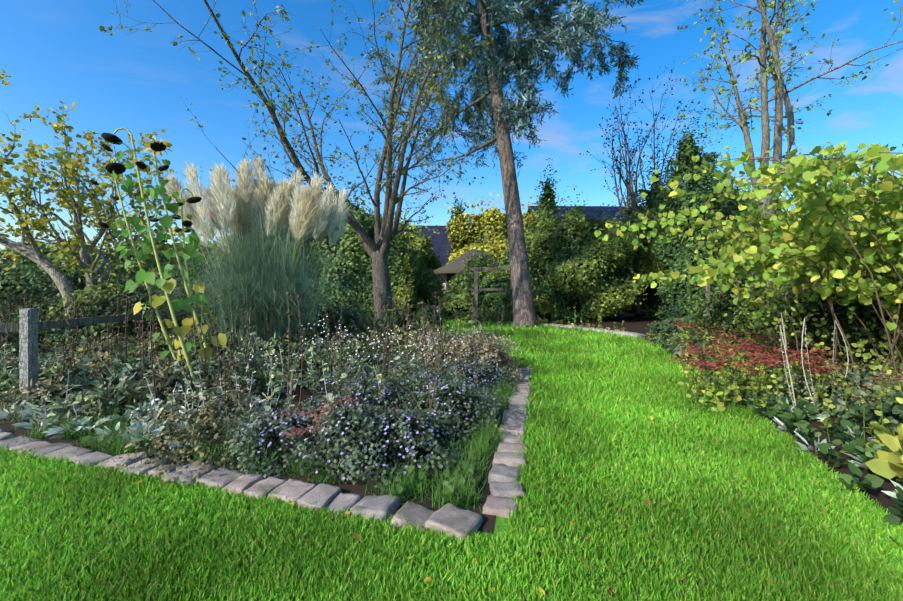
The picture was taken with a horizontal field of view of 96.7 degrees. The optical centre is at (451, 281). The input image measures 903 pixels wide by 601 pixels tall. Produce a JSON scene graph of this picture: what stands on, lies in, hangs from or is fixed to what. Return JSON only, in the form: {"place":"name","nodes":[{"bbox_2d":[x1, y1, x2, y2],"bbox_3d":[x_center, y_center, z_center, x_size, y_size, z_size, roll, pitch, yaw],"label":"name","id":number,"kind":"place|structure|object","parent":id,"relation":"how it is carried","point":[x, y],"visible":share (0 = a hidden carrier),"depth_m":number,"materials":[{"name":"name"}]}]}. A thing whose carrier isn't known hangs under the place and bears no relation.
{"place":"outdoors","nodes":[
{"label":"outdoors","id":0,"kind":"place"},
{"bbox_2d":[0,101,182,315],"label":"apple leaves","id":1,"kind":"object","parent":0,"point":[7,181],"depth_m":8.06,"materials":[{"name":"green plant"}]},
{"bbox_2d":[14,129,177,289],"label":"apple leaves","id":2,"kind":"object","parent":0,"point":[120,177],"depth_m":8.71,"materials":[{"name":"green plant"}]},
{"bbox_2d":[0,298,902,600],"bbox_3d":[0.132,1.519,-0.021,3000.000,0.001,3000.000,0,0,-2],"label":"ground","id":3,"kind":"structure","parent":0,"point":[500,524],"depth_m":2.49,"materials":[{"name":"green plant"}]},
{"bbox_2d":[19,308,37,403],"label":"fence posts","id":4,"kind":"object","parent":3,"relation":"on","point":[28,344],"visible":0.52,"depth_m":4.77,"materials":[{"name":"grey stone"}]},
{"bbox_2d":[0,69,80,327],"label":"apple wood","id":5,"kind":"object","parent":3,"relation":"on","point":[35,255],"depth_m":8.07,"materials":[{"name":"brown plant"}]},
{"bbox_2d":[0,307,219,331],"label":"fence rails","id":6,"kind":"object","parent":3,"relation":"on","point":[14,327],"visible":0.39,"depth_m":5.48,"materials":[{"name":"black wood"}]},
{"bbox_2d":[0,368,515,533],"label":"bed","id":7,"kind":"object","parent":3,"relation":"on","point":[487,523],"visible":0.14,"depth_m":3.33,"materials":[{"name":"brown soil"}]},
{"bbox_2d":[96,128,329,391],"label":"sunflower stalks","id":8,"kind":"object","parent":7,"relation":"on","point":[174,321],"visible":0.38,"depth_m":5.51,"materials":[{"name":"yellow"}]},
{"bbox_2d":[90,133,201,254],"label":"sunflower heads","id":9,"kind":"object","parent":8,"relation":"attached to","point":[117,168],"visible":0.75,"depth_m":5.53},
{"bbox_2d":[53,206,405,349],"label":"pampas blades","id":10,"kind":"object","parent":7,"relation":"on","point":[259,289],"visible":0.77,"depth_m":7.17,"materials":[{"name":"green plant"}]},
{"bbox_2d":[159,155,349,251],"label":"pampas grass plumes","id":11,"kind":"object","parent":10,"relation":"on","point":[225,200],"visible":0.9,"depth_m":7.43,"materials":[{"name":"beige plant"}]},
{"bbox_2d":[0,291,504,456],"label":"flowering plants","id":12,"kind":"object","parent":7,"relation":"on","point":[274,401],"visible":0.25,"depth_m":4.82,"materials":[{"name":"green plant"}]},
{"bbox_2d":[0,287,503,400],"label":"flower stalks","id":13,"kind":"object","parent":12,"relation":"on","point":[255,350],"visible":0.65,"depth_m":5.39,"materials":[{"name":"brown plant"}]},
{"bbox_2d":[0,303,521,510],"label":"grass tufts","id":14,"kind":"object","parent":7,"relation":"on","point":[482,445],"visible":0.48,"depth_m":3.44,"materials":[{"name":"green plant"}]},
{"bbox_2d":[131,140,902,479],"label":"flowers","id":15,"kind":"object","parent":7,"relation":"on","point":[767,358],"visible":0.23,"depth_m":4.78,"materials":[{"name":"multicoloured plant"}]},
{"bbox_2d":[99,0,493,327],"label":"tree","id":16,"kind":"object","parent":3,"relation":"on","point":[378,249],"depth_m":10.21,"materials":[{"name":"brown plant"}]},
{"bbox_2d":[0,320,644,543],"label":"stones","id":17,"kind":"object","parent":3,"relation":"on","point":[457,521],"visible":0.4,"depth_m":2.93,"materials":[{"name":"stone"}]},
{"bbox_2d":[0,406,839,600],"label":"fallen leaves","id":18,"kind":"object","parent":3,"relation":"on","point":[357,535],"visible":0.31,"depth_m":2.32,"materials":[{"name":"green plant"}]},
{"bbox_2d":[0,313,848,447],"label":"pale stems","id":19,"kind":"object","parent":3,"relation":"on","point":[785,347],"visible":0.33,"depth_m":4.62,"materials":[{"name":"beige plant"}]},
{"bbox_2d":[438,265,445,293],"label":"house walls","id":20,"kind":"structure","parent":3,"relation":"on","point":[443,284],"depth_m":37.97,"materials":[{"name":"white paint"}]},
{"bbox_2d":[409,225,459,264],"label":"house roof","id":21,"kind":"object","parent":20,"relation":"on","point":[440,240],"depth_m":40.13,"materials":[{"name":"tile"}]},
{"bbox_2d":[439,274,445,282],"bbox_3d":[-2.068,-0.561,37.925,3.750,1.280,0.050,0,0,-2],"label":"house window","id":22,"kind":"structure","parent":20,"relation":"attached to","point":[442,278],"depth_m":37.94,"materials":[{"name":"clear glass"}]},
{"bbox_2d":[0,315,902,498],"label":"flowering plants","id":23,"kind":"object","parent":3,"relation":"on","point":[360,418],"visible":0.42,"depth_m":4.02,"materials":[{"name":"green plant"}]},
{"bbox_2d":[0,190,902,545],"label":"shrubs","id":24,"kind":"object","parent":3,"relation":"on","point":[886,458],"visible":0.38,"depth_m":6.70,"materials":[{"name":"green plant"}]},
{"bbox_2d":[0,321,902,498],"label":"leafy plants","id":25,"kind":"object","parent":3,"relation":"on","point":[167,377],"visible":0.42,"depth_m":4.74,"materials":[{"name":"green plant"}]},
{"bbox_2d":[0,162,902,313],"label":"leaves","id":26,"kind":"object","parent":3,"relation":"on","point":[414,242],"visible":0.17,"depth_m":25.08,"materials":[{"name":"green plant"}]},
{"bbox_2d":[0,152,902,448],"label":"brown stems","id":27,"kind":"object","parent":3,"relation":"on","point":[830,302],"visible":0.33,"depth_m":5.17,"materials":[{"name":"brown plant"}]},
{"bbox_2d":[18,201,902,371],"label":"hedge","id":28,"kind":"object","parent":3,"relation":"on","point":[651,296],"visible":0.06,"depth_m":8.03,"materials":[{"name":"green plant"}]},
{"bbox_2d":[579,106,645,312],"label":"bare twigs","id":29,"kind":"object","parent":28,"relation":"on","point":[620,164],"depth_m":17.40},
{"bbox_2d":[632,67,705,220],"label":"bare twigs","id":30,"kind":"object","parent":28,"relation":"attached to","point":[658,137],"depth_m":16.47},
{"bbox_2d":[70,141,902,505],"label":"leaves","id":31,"kind":"object","parent":3,"relation":"on","point":[888,237],"visible":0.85,"depth_m":5.07,"materials":[{"name":"green plant"}]},
{"bbox_2d":[364,0,643,326],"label":"tree","id":32,"kind":"object","parent":3,"relation":"on","point":[590,15],"depth_m":13.42,"materials":[{"name":"green plant"}]},
{"bbox_2d":[423,302,661,337],"bbox_3d":[5.008,1.515,20.471,17.000,0.001,19.333,0,0,-2],"label":"bed","id":33,"kind":"object","parent":3,"relation":"on","point":[633,323],"depth_m":14.95,"materials":[{"name":"brown soil"}]},
{"bbox_2d":[467,267,512,319],"bbox_3d":[1.549,0.494,14.530,1.942,2.050,0.140,0,0,-2],"label":"wooden frame","id":34,"kind":"object","parent":33,"relation":"on","point":[475,289],"visible":0.5,"depth_m":14.45,"materials":[{"name":"brown wood"}]},
{"bbox_2d":[392,104,766,336],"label":"trees","id":35,"kind":"object","parent":33,"relation":"on","point":[547,237],"visible":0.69,"depth_m":14.72,"materials":[{"name":"green plant"}]},
{"bbox_2d":[256,304,902,458],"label":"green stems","id":36,"kind":"object","parent":3,"relation":"on","point":[754,381],"visible":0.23,"depth_m":4.83,"materials":[{"name":"green plant"}]},
{"bbox_2d":[645,338,902,524],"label":"bed","id":37,"kind":"object","parent":3,"relation":"on","point":[879,496],"depth_m":3.38,"materials":[{"name":"brown soil"}]},
{"bbox_2d":[705,266,894,332],"bbox_3d":[7.303,0.569,7.627,0.106,1.900,4.559,0,0,-34],"label":"palisade","id":38,"kind":"object","parent":37,"relation":"on","point":[707,289],"visible":0.02,"depth_m":8.98,"materials":[{"name":"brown wood"}]},
{"bbox_2d":[0,0,902,262],"label":"sky","id":39,"kind":"structure","parent":0,"point":[52,52],"materials":[{"name":"blue"}]},
{"bbox_2d":[447,273,473,289],"bbox_3d":[1.530,-0.031,26.035,3.682,1.100,3.681,0,0,-2],"label":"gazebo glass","id":40,"kind":"object","parent":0,"point":[449,275],"visible":0.04,"depth_m":25.43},
{"bbox_2d":[527,206,646,240],"bbox_3d":[13.914,-4.731,34.417,14.700,3.500,8.700,0,0,-2],"label":"house roof","id":41,"kind":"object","parent":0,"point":[594,210],"depth_m":33.63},
{"bbox_2d":[599,61,680,312],"bbox_3d":[7.476,-3.496,16.365,2.571,9.534,3.384,0,0,-2],"label":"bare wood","id":42,"kind":"object","parent":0,"point":[639,305],"depth_m":16.13,"materials":[{"name":"brown plant"}]},
{"bbox_2d":[674,0,902,296],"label":"tree","id":43,"kind":"object","parent":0,"point":[780,96],"depth_m":9.67,"materials":[{"name":"plant"}]},
{"bbox_3d":[1.530,0.444,26.034,3.820,2.150,3.820,0,0,-2],"label":"gazebo","id":44,"kind":"object","parent":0,"visible":0},
{"bbox_2d":[434,250,500,273],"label":"roof","id":45,"kind":"structure","parent":44,"relation":"on","point":[456,266],"depth_m":24.86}
]}

